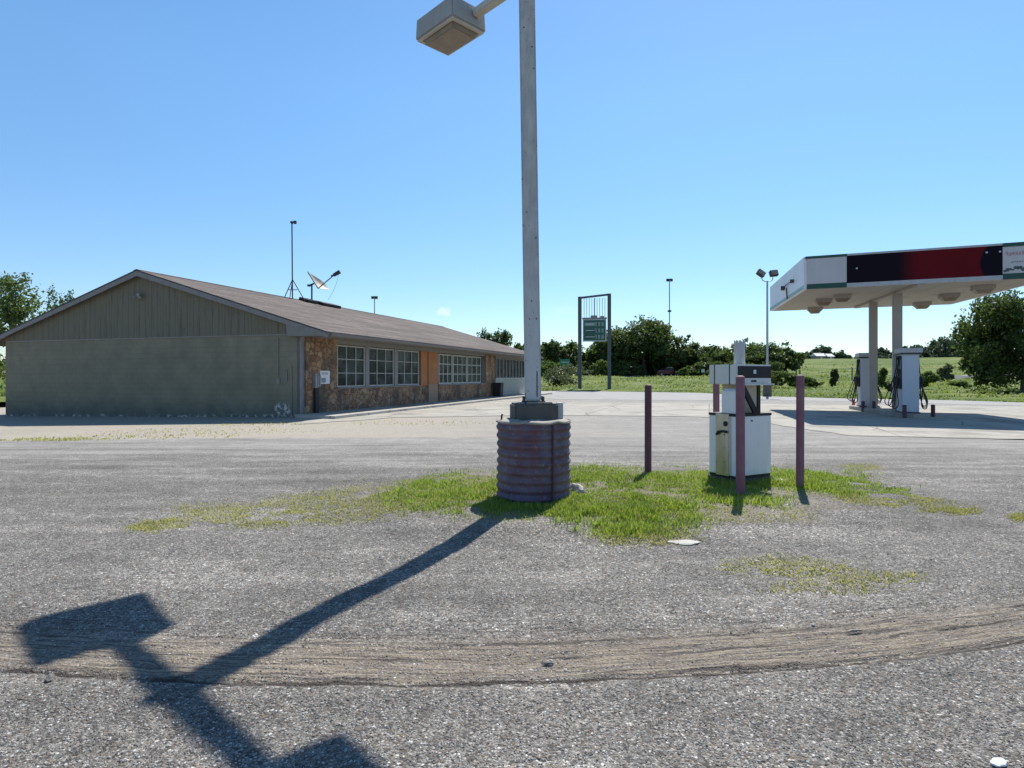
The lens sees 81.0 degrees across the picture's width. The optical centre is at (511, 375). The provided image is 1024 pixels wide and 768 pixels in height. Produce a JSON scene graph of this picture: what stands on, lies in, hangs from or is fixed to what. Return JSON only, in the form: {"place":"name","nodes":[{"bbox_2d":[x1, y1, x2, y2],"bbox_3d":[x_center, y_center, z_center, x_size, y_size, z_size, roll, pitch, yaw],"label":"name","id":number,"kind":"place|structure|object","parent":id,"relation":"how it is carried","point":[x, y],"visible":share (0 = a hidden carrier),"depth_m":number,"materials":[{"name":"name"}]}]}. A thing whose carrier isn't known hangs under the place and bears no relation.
{"place":"outdoors","nodes":[
{"label":"outdoors","id":0,"kind":"place"},
{"bbox_2d":[0,398,1023,767],"bbox_3d":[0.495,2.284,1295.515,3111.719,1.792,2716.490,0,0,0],"label":"ground","id":1,"kind":"structure","parent":0,"point":[328,454],"depth_m":3.90,"materials":[{"name":"grey gravel"}]},
{"bbox_2d":[45,673,53,681],"bbox_3d":[-2.295,1.492,2.980,0.033,0.017,0.086,0,0,-28],"label":"chunk","id":2,"kind":"object","parent":1,"relation":"on","point":[50,677],"visible":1,"depth_m":2.96,"materials":[{"name":"stone"}]},
{"bbox_2d":[0,400,496,441],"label":"roadside weeds","id":3,"kind":"object","parent":1,"relation":"on","point":[64,438],"visible":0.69,"depth_m":15.25,"materials":[{"name":"green plant"}]},
{"bbox_2d":[0,269,543,417],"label":"store building","id":4,"kind":"structure","parent":1,"relation":"on","point":[138,343],"depth_m":24.43,"materials":[{"name":"grey wood"}]},
{"bbox_2d":[284,221,304,300],"bbox_3d":[-11.796,-6.150,32.153,1.182,4.441,0.790,0,0,0],"label":"roof antenna mast","id":5,"kind":"object","parent":4,"relation":"on","point":[292,222],"visible":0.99,"depth_m":32.35,"materials":[{"name":"metal"}]},
{"bbox_2d":[299,297,318,303],"bbox_3d":[-11.314,-4.201,33.435,0.648,0.326,0.967,0,0,18],"label":"ballast mat","id":6,"kind":"object","parent":4,"relation":"on","point":[309,300],"visible":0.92,"depth_m":33.08,"materials":[{"name":"black plastic"}]},
{"bbox_2d":[313,373,320,412],"bbox_3d":[-7.255,0.650,22.390,0.157,1.500,0.400,0,0,18],"label":"meter box","id":7,"kind":"object","parent":4,"relation":"attached to","point":[316,380],"visible":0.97,"depth_m":22.30,"materials":[{"name":"grey paint"}]},
{"bbox_2d":[320,371,329,383],"bbox_3d":[-7.144,0.050,22.919,0.030,0.500,0.594,0,0,18],"label":"notice board","id":8,"kind":"object","parent":4,"relation":"attached to","point":[325,377],"depth_m":22.93,"materials":[{"name":"grey paint"}]},
{"bbox_2d":[315,300,340,308],"bbox_3d":[-10.661,-4.141,34.782,0.647,0.326,1.727,0,0,18],"label":"ballast mat","id":9,"kind":"object","parent":4,"relation":"on","point":[329,304],"visible":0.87,"depth_m":34.50,"materials":[{"name":"black plastic"}]},
{"bbox_2d":[307,270,340,299],"bbox_3d":[-10.663,-5.165,34.364,1.866,1.761,0.888,0,0,0],"label":"satellite dish","id":10,"kind":"object","parent":9,"relation":"on","point":[319,283],"visible":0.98,"depth_m":34.09,"materials":[{"name":"metal"}]},
{"bbox_2d":[337,345,364,386],"bbox_3d":[-6.649,-0.400,24.759,0.070,1.680,2.033,0,0,18],"label":"window","id":11,"kind":"structure","parent":4,"relation":"in","point":[350,359],"depth_m":24.76,"materials":[{"name":"grey glass"}]},
{"bbox_2d":[369,347,393,385],"bbox_3d":[-5.903,-0.400,27.039,0.070,1.680,2.208,0,0,18],"label":"window","id":12,"kind":"structure","parent":4,"relation":"in","point":[381,361],"depth_m":27.10,"materials":[{"name":"grey glass"}]},
{"bbox_2d":[398,350,418,384],"bbox_3d":[-5.111,-0.400,29.440,0.070,1.680,2.228,0,0,18],"label":"window","id":13,"kind":"structure","parent":4,"relation":"in","point":[408,361],"depth_m":29.54,"materials":[{"name":"grey glass"}]},
{"bbox_2d":[438,354,451,383],"bbox_3d":[-3.743,-0.390,33.609,0.070,1.660,1.807,0,0,18],"label":"window","id":14,"kind":"structure","parent":4,"relation":"in","point":[444,360],"depth_m":33.55,"materials":[{"name":"grey glass"}]},
{"bbox_2d":[452,355,466,383],"bbox_3d":[-3.106,-0.390,35.549,0.070,1.660,2.052,0,0,18],"label":"window","id":15,"kind":"structure","parent":4,"relation":"in","point":[459,363],"depth_m":35.57,"materials":[{"name":"grey glass"}]},
{"bbox_2d":[467,356,480,382],"bbox_3d":[-2.391,-0.390,37.726,0.070,1.660,2.277,0,0,18],"label":"window","id":16,"kind":"structure","parent":4,"relation":"in","point":[473,363],"depth_m":37.69,"materials":[{"name":"grey glass"}]},
{"bbox_2d":[496,358,499,377],"bbox_3d":[-1.012,-0.550,41.926,0.070,1.400,0.729,0,0,18],"label":"window","id":17,"kind":"structure","parent":4,"relation":"in","point":[497,359],"depth_m":41.99,"materials":[{"name":"glass"}]},
{"bbox_2d":[500,358,502,377],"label":"window","id":18,"kind":"structure","parent":4,"relation":"in","point":[501,359],"depth_m":42.77,"materials":[{"name":"glass"}]},
{"bbox_2d":[503,359,506,377],"bbox_3d":[-0.549,-0.550,43.352,0.070,1.400,0.729,0,0,18],"label":"window","id":19,"kind":"structure","parent":4,"relation":"in","point":[504,360],"depth_m":43.43,"materials":[{"name":"glass"}]},
{"bbox_2d":[507,359,509,377],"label":"window","id":20,"kind":"structure","parent":4,"relation":"in","point":[508,360],"depth_m":44.27,"materials":[{"name":"glass"}]},
{"bbox_2d":[510,359,512,377],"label":"window","id":21,"kind":"structure","parent":4,"relation":"in","point":[511,360],"depth_m":44.94,"materials":[{"name":"glass"}]},
{"bbox_2d":[513,359,515,377],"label":"window","id":22,"kind":"structure","parent":4,"relation":"in","point":[514,361],"depth_m":45.63,"materials":[{"name":"glass"}]},
{"bbox_2d":[516,360,518,377],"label":"window","id":23,"kind":"structure","parent":4,"relation":"in","point":[517,361],"depth_m":46.35,"materials":[{"name":"glass"}]},
{"bbox_2d":[519,360,521,377],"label":"window","id":24,"kind":"structure","parent":4,"relation":"in","point":[520,361],"depth_m":47.09,"materials":[{"name":"glass"}]},
{"bbox_2d":[295,393,551,418],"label":"walkway","id":25,"kind":"structure","parent":1,"relation":"on","point":[359,412],"depth_m":26.11,"materials":[{"name":"concrete"}]},
{"bbox_2d":[492,383,503,396],"bbox_3d":[-0.933,0.915,40.450,0.640,0.930,0.660,0,0,18],"label":"trash bin","id":26,"kind":"object","parent":25,"relation":"on","point":[497,389],"visible":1,"depth_m":40.19,"materials":[{"name":"black plastic"}]},
{"bbox_2d":[496,417,570,503],"bbox_3d":[0.252,0.974,7.049,0.888,0.980,0.886,0,0,0],"label":"culvert barrel","id":27,"kind":"object","parent":1,"relation":"on","point":[533,460],"visible":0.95,"depth_m":6.67,"materials":[{"name":"purple paint"}]},
{"bbox_2d":[416,0,562,419],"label":"area light pole","id":28,"kind":"object","parent":27,"relation":"on","point":[447,27],"visible":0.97,"depth_m":6.96,"materials":[{"name":"metal"}]},
{"bbox_2d":[115,462,1023,596],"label":"sparse grass","id":29,"kind":"structure","parent":1,"relation":"on","point":[955,511],"depth_m":6.28,"materials":[{"name":"green plant"}]},
{"bbox_2d":[570,483,585,492],"bbox_3d":[0.785,1.351,7.254,0.167,0.105,0.234,0,0,-38],"label":"rock","id":30,"kind":"object","parent":1,"relation":"on","point":[574,487],"visible":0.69,"depth_m":7.21,"materials":[{"name":"stone"}]},
{"bbox_2d":[578,293,610,388],"bbox_3d":[8.662,-3.405,63.000,3.446,10.410,0.360,0,0,9],"label":"price sign","id":31,"kind":"object","parent":1,"relation":"on","point":[594,327],"visible":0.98,"depth_m":62.89,"materials":[{"name":"metal"}]},
{"bbox_2d":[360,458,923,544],"bbox_3d":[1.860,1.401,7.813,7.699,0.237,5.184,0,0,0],"label":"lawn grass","id":32,"kind":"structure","parent":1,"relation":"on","point":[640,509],"depth_m":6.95,"materials":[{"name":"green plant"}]},
{"bbox_2d":[371,463,914,540],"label":"grass","id":33,"kind":"structure","parent":1,"relation":"on","point":[610,525],"depth_m":6.94,"materials":[{"name":"green plant"}]},
{"bbox_2d":[645,384,651,472],"bbox_3d":[1.985,0.811,8.750,0.103,1.381,0.100,0,0,0],"label":"bollard","id":34,"kind":"object","parent":1,"relation":"on","point":[648,427],"visible":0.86,"depth_m":8.71,"materials":[{"name":"metal"}]},
{"bbox_2d":[299,399,1023,438],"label":"apron","id":35,"kind":"object","parent":1,"relation":"on","point":[998,422],"visible":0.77,"depth_m":22.60,"materials":[{"name":"concrete"}]},
{"bbox_2d":[849,405,929,417],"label":"pump island","id":36,"kind":"structure","parent":35,"relation":"on","point":[884,411],"depth_m":22.82,"materials":[{"name":"concrete"}]},
{"bbox_2d":[847,353,882,406],"bbox_3d":[15.700,0.170,26.641,1.390,2.359,1.090,0,0,22],"label":"gas pump","id":37,"kind":"object","parent":36,"relation":"on","point":[861,381],"visible":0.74,"depth_m":26.29,"materials":[{"name":"metal"}]},
{"bbox_2d":[884,348,927,413],"bbox_3d":[14.570,0.170,22.091,1.390,2.359,1.090,0,0,22],"label":"gas pump","id":38,"kind":"object","parent":36,"relation":"on","point":[907,380],"visible":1,"depth_m":21.69,"materials":[{"name":"metal"}]},
{"bbox_2d":[770,242,1023,410],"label":"pump canopy","id":39,"kind":"object","parent":35,"relation":"on","point":[898,280],"visible":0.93,"depth_m":21.85,"materials":[{"name":"metal"}]},
{"bbox_2d":[902,405,906,417],"bbox_3d":[13.920,1.311,21.277,0.140,0.579,0.136,0,0,0],"label":"short bollard","id":40,"kind":"object","parent":35,"relation":"on","point":[904,411],"visible":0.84,"depth_m":21.22,"materials":[{"name":"metal"}]},
{"bbox_2d":[931,404,934,416],"bbox_3d":[15.402,1.321,21.951,0.136,0.557,0.136,0,0,0],"label":"short bollard","id":41,"kind":"object","parent":35,"relation":"on","point":[932,410],"visible":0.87,"depth_m":21.91,"materials":[{"name":"metal"}]},
{"bbox_2d":[668,539,700,544],"bbox_3d":[1.517,1.463,5.295,0.293,0.016,0.159,0,0,2],"label":"concrete chip","id":42,"kind":"object","parent":1,"relation":"on","point":[686,542],"visible":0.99,"depth_m":5.27,"materials":[{"name":"concrete"}]},
{"bbox_2d":[713,384,719,411],"bbox_3d":[3.218,0.780,9.450,0.103,1.533,0.098,0,0,0],"label":"bollard","id":43,"kind":"object","parent":1,"relation":"on","point":[716,397],"depth_m":9.41,"materials":[{"name":"purple metal"}]},
{"bbox_2d":[736,375,744,494],"bbox_3d":[2.710,0.750,7.120,0.107,1.512,0.104,0,0,0],"label":"bollard","id":44,"kind":"object","parent":1,"relation":"on","point":[740,434],"visible":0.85,"depth_m":7.08,"materials":[{"name":"metal"}]},
{"bbox_2d":[707,340,774,483],"bbox_3d":[3.076,0.507,8.112,0.746,1.993,0.520,0,0,-28],"label":"fuel dispenser","id":45,"kind":"object","parent":1,"relation":"on","point":[722,444],"visible":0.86,"depth_m":7.95,"materials":[{"name":"metal"}]},
{"bbox_2d":[796,375,803,486],"bbox_3d":[3.679,0.753,7.660,0.100,1.542,0.096,0,0,0],"label":"bollard","id":46,"kind":"object","parent":1,"relation":"on","point":[799,430],"visible":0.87,"depth_m":7.62,"materials":[{"name":"metal"}]},
{"bbox_2d":[990,758,1006,766],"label":"stone chip","id":47,"kind":"object","parent":1,"relation":"on","point":[999,762],"visible":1,"depth_m":2.32,"materials":[{"name":"stone"}]},
{"bbox_2d":[0,357,1023,401],"bbox_3d":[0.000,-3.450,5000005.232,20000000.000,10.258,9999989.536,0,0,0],"label":"grass field","id":48,"kind":"structure","parent":0,"point":[882,363],"depth_m":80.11,"materials":[{"name":"green plant"}]},
{"bbox_2d":[0,354,5,381],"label":"shrub","id":49,"kind":"object","parent":48,"relation":"on","point":[2,368],"visible":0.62,"depth_m":37.03,"materials":[{"name":"green plant"}]},
{"bbox_2d":[0,270,54,346],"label":"broadleaf tree","id":50,"kind":"object","parent":48,"relation":"on","point":[12,313],"visible":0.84,"depth_m":40.91,"materials":[{"name":"green plant"}]},
{"bbox_2d":[44,283,73,310],"bbox_3d":[-44.835,-3.442,59.859,3.108,11.504,3.029,0,0,0],"label":"broadleaf tree","id":51,"kind":"object","parent":48,"relation":"on","point":[65,300],"visible":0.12,"depth_m":59.27,"materials":[{"name":"green plant"}]},
{"bbox_2d":[476,327,512,345],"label":"broadleaf tree","id":52,"kind":"object","parent":48,"relation":"on","point":[505,337],"visible":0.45,"depth_m":85.50,"materials":[{"name":"green plant"}]},
{"bbox_2d":[510,341,523,350],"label":"broadleaf tree","id":53,"kind":"object","parent":48,"relation":"on","point":[518,346],"visible":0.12,"depth_m":94.52,"materials":[{"name":"green plant"}]},
{"bbox_2d":[541,361,563,374],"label":"shrub","id":54,"kind":"object","parent":48,"relation":"on","point":[546,366],"visible":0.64,"depth_m":121.26,"materials":[{"name":"green plant"}]},
{"bbox_2d":[540,337,574,374],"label":"broadleaf tree","id":55,"kind":"object","parent":48,"relation":"on","point":[551,351],"visible":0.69,"depth_m":133.89,"materials":[{"name":"green plant"}]},
{"bbox_2d":[560,359,569,365],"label":"highway sign","id":56,"kind":"object","parent":48,"relation":"on","point":[564,361],"visible":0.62,"depth_m":117.96,"materials":[{"name":"green metal"}]},
{"bbox_2d":[541,363,592,385],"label":"shrub","id":57,"kind":"object","parent":48,"relation":"on","point":[564,378],"visible":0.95,"depth_m":74.11,"materials":[{"name":"green plant"}]},
{"bbox_2d":[559,339,584,368],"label":"broadleaf tree","id":58,"kind":"object","parent":48,"relation":"on","point":[571,348],"visible":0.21,"depth_m":137.76,"materials":[{"name":"green plant"}]},
{"bbox_2d":[574,361,595,375],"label":"thicket","id":59,"kind":"object","parent":48,"relation":"on","point":[586,365],"visible":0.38,"depth_m":132.33,"materials":[{"name":"green plant"}]},
{"bbox_2d":[575,345,600,363],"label":"broadleaf tree","id":60,"kind":"object","parent":48,"relation":"on","point":[590,357],"visible":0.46,"depth_m":139.96,"materials":[{"name":"green plant"}]},
{"bbox_2d":[588,359,611,375],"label":"shrub","id":61,"kind":"object","parent":48,"relation":"on","point":[599,367],"visible":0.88,"depth_m":127.04,"materials":[{"name":"green plant"}]},
{"bbox_2d":[587,329,640,364],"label":"broadleaf tree","id":62,"kind":"object","parent":48,"relation":"on","point":[602,356],"visible":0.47,"depth_m":133.92,"materials":[{"name":"green plant"}]},
{"bbox_2d":[606,364,630,375],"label":"shrub","id":63,"kind":"object","parent":48,"relation":"on","point":[614,370],"visible":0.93,"depth_m":129.03,"materials":[{"name":"green plant"}]},
{"bbox_2d":[611,360,649,375],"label":"thicket","id":64,"kind":"object","parent":48,"relation":"on","point":[635,369],"visible":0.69,"depth_m":129.56,"materials":[{"name":"green plant"}]},
{"bbox_2d":[591,314,676,374],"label":"broadleaf tree","id":65,"kind":"object","parent":48,"relation":"on","point":[651,335],"visible":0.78,"depth_m":133.47,"materials":[{"name":"green plant"}]},
{"bbox_2d":[634,361,675,375],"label":"thicket","id":66,"kind":"object","parent":48,"relation":"on","point":[650,372],"visible":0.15,"depth_m":139.78,"materials":[{"name":"green plant"}]},
{"bbox_2d":[639,334,695,375],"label":"broadleaf tree","id":67,"kind":"object","parent":48,"relation":"on","point":[674,355],"visible":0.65,"depth_m":136.92,"materials":[{"name":"green plant"}]},
{"bbox_2d":[666,279,672,324],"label":"mast light","id":68,"kind":"object","parent":48,"relation":"on","point":[669,310],"visible":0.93,"depth_m":209.83,"materials":[{"name":"metal"}]},
{"bbox_2d":[676,367,690,375],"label":"shrub","id":69,"kind":"object","parent":48,"relation":"on","point":[683,372],"visible":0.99,"depth_m":127.29,"materials":[{"name":"green plant"}]},
{"bbox_2d":[671,341,704,369],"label":"broadleaf tree","id":70,"kind":"object","parent":48,"relation":"on","point":[695,346],"visible":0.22,"depth_m":140.89,"materials":[{"name":"green plant"}]},
{"bbox_2d":[684,362,705,375],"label":"shrub","id":71,"kind":"object","parent":48,"relation":"on","point":[692,371],"visible":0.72,"depth_m":128.56,"materials":[{"name":"green plant"}]},
{"bbox_2d":[684,344,726,366],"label":"broadleaf tree","id":72,"kind":"object","parent":48,"relation":"on","point":[708,350],"visible":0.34,"depth_m":137.40,"materials":[{"name":"green plant"}]},
{"bbox_2d":[696,360,723,375],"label":"thicket","id":73,"kind":"object","parent":48,"relation":"on","point":[702,366],"visible":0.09,"depth_m":127.41,"materials":[{"name":"green plant"}]},
{"bbox_2d":[705,361,725,371],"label":"shrub","id":74,"kind":"object","parent":48,"relation":"on","point":[707,364],"visible":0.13,"depth_m":124.36,"materials":[{"name":"green plant"}]},
{"bbox_2d":[703,348,733,362],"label":"broadleaf tree","id":75,"kind":"object","parent":48,"relation":"on","point":[714,358],"visible":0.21,"depth_m":131.96,"materials":[{"name":"green plant"}]},
{"bbox_2d":[717,358,769,364],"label":"thicket","id":76,"kind":"object","parent":48,"relation":"on","point":[751,363],"visible":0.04,"depth_m":120.47,"materials":[{"name":"green plant"}]},
{"bbox_2d":[716,337,774,363],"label":"broadleaf tree","id":77,"kind":"object","parent":48,"relation":"on","point":[724,353],"visible":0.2,"depth_m":126.94,"materials":[{"name":"green plant"}]},
{"bbox_2d":[745,340,796,365],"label":"broadleaf tree","id":78,"kind":"object","parent":48,"relation":"on","point":[757,353],"visible":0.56,"depth_m":121.61,"materials":[{"name":"green plant"}]},
{"bbox_2d":[769,361,785,385],"bbox_3d":[27.613,-0.275,63.984,2.961,2.731,2.645,0,0,0],"label":"shrub","id":79,"kind":"object","parent":48,"relation":"on","point":[776,366],"visible":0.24,"depth_m":63.48,"materials":[{"name":"green plant"}]},
{"bbox_2d":[758,349,807,372],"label":"broadleaf tree","id":80,"kind":"object","parent":48,"relation":"on","point":[793,365],"visible":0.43,"depth_m":120.40,"materials":[{"name":"green plant"}]},
{"bbox_2d":[771,370,796,386],"bbox_3d":[26.408,0.241,58.237,3.539,1.632,2.596,0,0,0],"label":"shrub","id":81,"kind":"object","parent":48,"relation":"on","point":[776,376],"visible":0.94,"depth_m":57.84,"materials":[{"name":"green plant"}]},
{"bbox_2d":[782,351,816,358],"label":"broadleaf tree","id":82,"kind":"object","parent":48,"relation":"on","point":[808,356],"visible":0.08,"depth_m":296.34,"materials":[{"name":"plant"}]},
{"bbox_2d":[787,376,812,386],"bbox_3d":[29.798,0.618,62.082,2.342,1.181,2.070,0,0,0],"label":"shrub","id":83,"kind":"object","parent":48,"relation":"on","point":[808,380],"visible":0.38,"depth_m":61.65,"materials":[{"name":"green plant"}]},
{"bbox_2d":[804,378,824,386],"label":"shrub","id":84,"kind":"object","parent":48,"relation":"on","point":[814,382],"visible":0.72,"depth_m":65.19,"materials":[{"name":"green plant"}]},
{"bbox_2d":[810,353,825,358],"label":"farmhouse","id":85,"kind":"object","parent":48,"relation":"on","point":[818,355],"visible":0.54,"depth_m":288.50,"materials":[{"name":"metal"}]},
{"bbox_2d":[806,344,831,352],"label":"broadleaf tree","id":86,"kind":"object","parent":48,"relation":"on","point":[817,349],"visible":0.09,"depth_m":317.49,"materials":[{"name":"plant"}]},
{"bbox_2d":[819,346,848,358],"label":"broadleaf tree","id":87,"kind":"object","parent":48,"relation":"on","point":[840,354],"visible":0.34,"depth_m":298.73,"materials":[{"name":"green plant"}]},
{"bbox_2d":[829,368,839,386],"bbox_3d":[33.293,0.145,62.029,0.977,1.995,0.925,0,0,-41],"label":"shrub","id":88,"kind":"object","parent":48,"relation":"on","point":[834,376],"visible":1,"depth_m":61.83,"materials":[{"name":"green plant"}]},
{"bbox_2d":[878,347,890,353],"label":"broadleaf tree","id":89,"kind":"object","parent":48,"relation":"on","point":[883,350],"visible":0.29,"depth_m":314.91,"materials":[{"name":"plant"}]},
{"bbox_2d":[878,367,891,391],"bbox_3d":[32.317,0.315,52.004,1.364,2.164,1.231,0,0,12],"label":"shrub","id":90,"kind":"object","parent":48,"relation":"on","point":[882,373],"visible":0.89,"depth_m":51.96,"materials":[{"name":"green plant"}]},
{"bbox_2d":[878,351,891,358],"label":"broadleaf tree","id":91,"kind":"object","parent":48,"relation":"on","point":[884,354],"visible":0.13,"depth_m":307.19,"materials":[{"name":"plant"}]},
{"bbox_2d":[903,344,936,357],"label":"broadleaf tree","id":92,"kind":"object","parent":48,"relation":"on","point":[925,353],"visible":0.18,"depth_m":305.50,"materials":[{"name":"plant"}]},
{"bbox_2d":[921,370,940,386],"bbox_3d":[40.185,0.282,58.138,2.101,1.780,2.281,0,0,0],"label":"shrub","id":93,"kind":"object","parent":48,"relation":"on","point":[929,376],"visible":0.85,"depth_m":57.54,"materials":[{"name":"green plant"}]},
{"bbox_2d":[923,338,948,350],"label":"broadleaf tree","id":94,"kind":"object","parent":48,"relation":"on","point":[932,343],"visible":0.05,"depth_m":312.70,"materials":[{"name":"plant"}]},
{"bbox_2d":[926,336,956,357],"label":"broadleaf tree","id":95,"kind":"object","parent":48,"relation":"on","point":[942,350],"visible":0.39,"depth_m":298.55,"materials":[{"name":"green plant"}]},
{"bbox_2d":[936,363,954,380],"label":"shrub","id":96,"kind":"object","parent":48,"relation":"on","point":[943,372],"visible":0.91,"depth_m":74.58,"materials":[{"name":"green plant"}]},
{"bbox_2d":[940,335,965,356],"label":"broadleaf tree","id":97,"kind":"object","parent":48,"relation":"on","point":[951,350],"visible":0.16,"depth_m":307.76,"materials":[{"name":"plant"}]},
{"bbox_2d":[946,381,973,387],"bbox_3d":[45.092,0.798,60.119,2.444,0.754,1.933,0,0,43],"label":"shrub","id":98,"kind":"object","parent":48,"relation":"on","point":[960,383],"visible":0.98,"depth_m":59.76,"materials":[{"name":"green plant"}]},
{"bbox_2d":[949,316,1023,389],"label":"broadleaf tree","id":99,"kind":"object","parent":48,"relation":"on","point":[981,375],"visible":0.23,"depth_m":50.06,"materials":[{"name":"green plant"}]},
{"bbox_2d":[950,288,1023,389],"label":"broadleaf tree","id":100,"kind":"object","parent":48,"relation":"on","point":[1003,313],"visible":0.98,"depth_m":46.78,"materials":[{"name":"green plant"}]},
{"bbox_2d":[972,387,1023,393],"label":"shrub","id":101,"kind":"object","parent":48,"relation":"on","point":[1005,390],"visible":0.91,"depth_m":41.49,"materials":[{"name":"green plant"}]},
{"bbox_2d":[0,0,1023,373],"label":"sky","id":102,"kind":"structure","parent":0,"point":[703,146],"materials":[{"name":"blue"}]},
{"bbox_2d":[541,661,553,665],"bbox_3d":[0.184,1.494,3.126,0.069,0.014,0.038,0,0,5],"label":"dirt clod","id":103,"kind":"object","parent":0,"point":[547,663],"visible":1,"depth_m":3.11,"materials":[{"name":"stone"}]},
{"bbox_2d":[655,367,678,375],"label":"pickup truck","id":104,"kind":"object","parent":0,"point":[668,370],"visible":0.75,"depth_m":130.55,"materials":[{"name":"red paint"}]},
{"bbox_2d":[541,391,1023,405],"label":"frontage road","id":105,"kind":"structure","parent":0,"point":[592,395],"depth_m":41.64,"materials":[{"name":"grey asphalt"}]},
{"bbox_2d":[756,269,778,395],"bbox_3d":[18.696,-3.189,44.000,1.615,9.379,0.600,0,0,0],"label":"floodlight pole","id":106,"kind":"object","parent":105,"relation":"on","point":[767,389],"visible":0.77,"depth_m":43.92,"materials":[{"name":"metal"}]},
{"bbox_2d":[954,374,1006,378],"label":"side road","id":107,"kind":"structure","parent":0,"point":[961,377],"depth_m":89.64,"materials":[{"name":"asphalt"}]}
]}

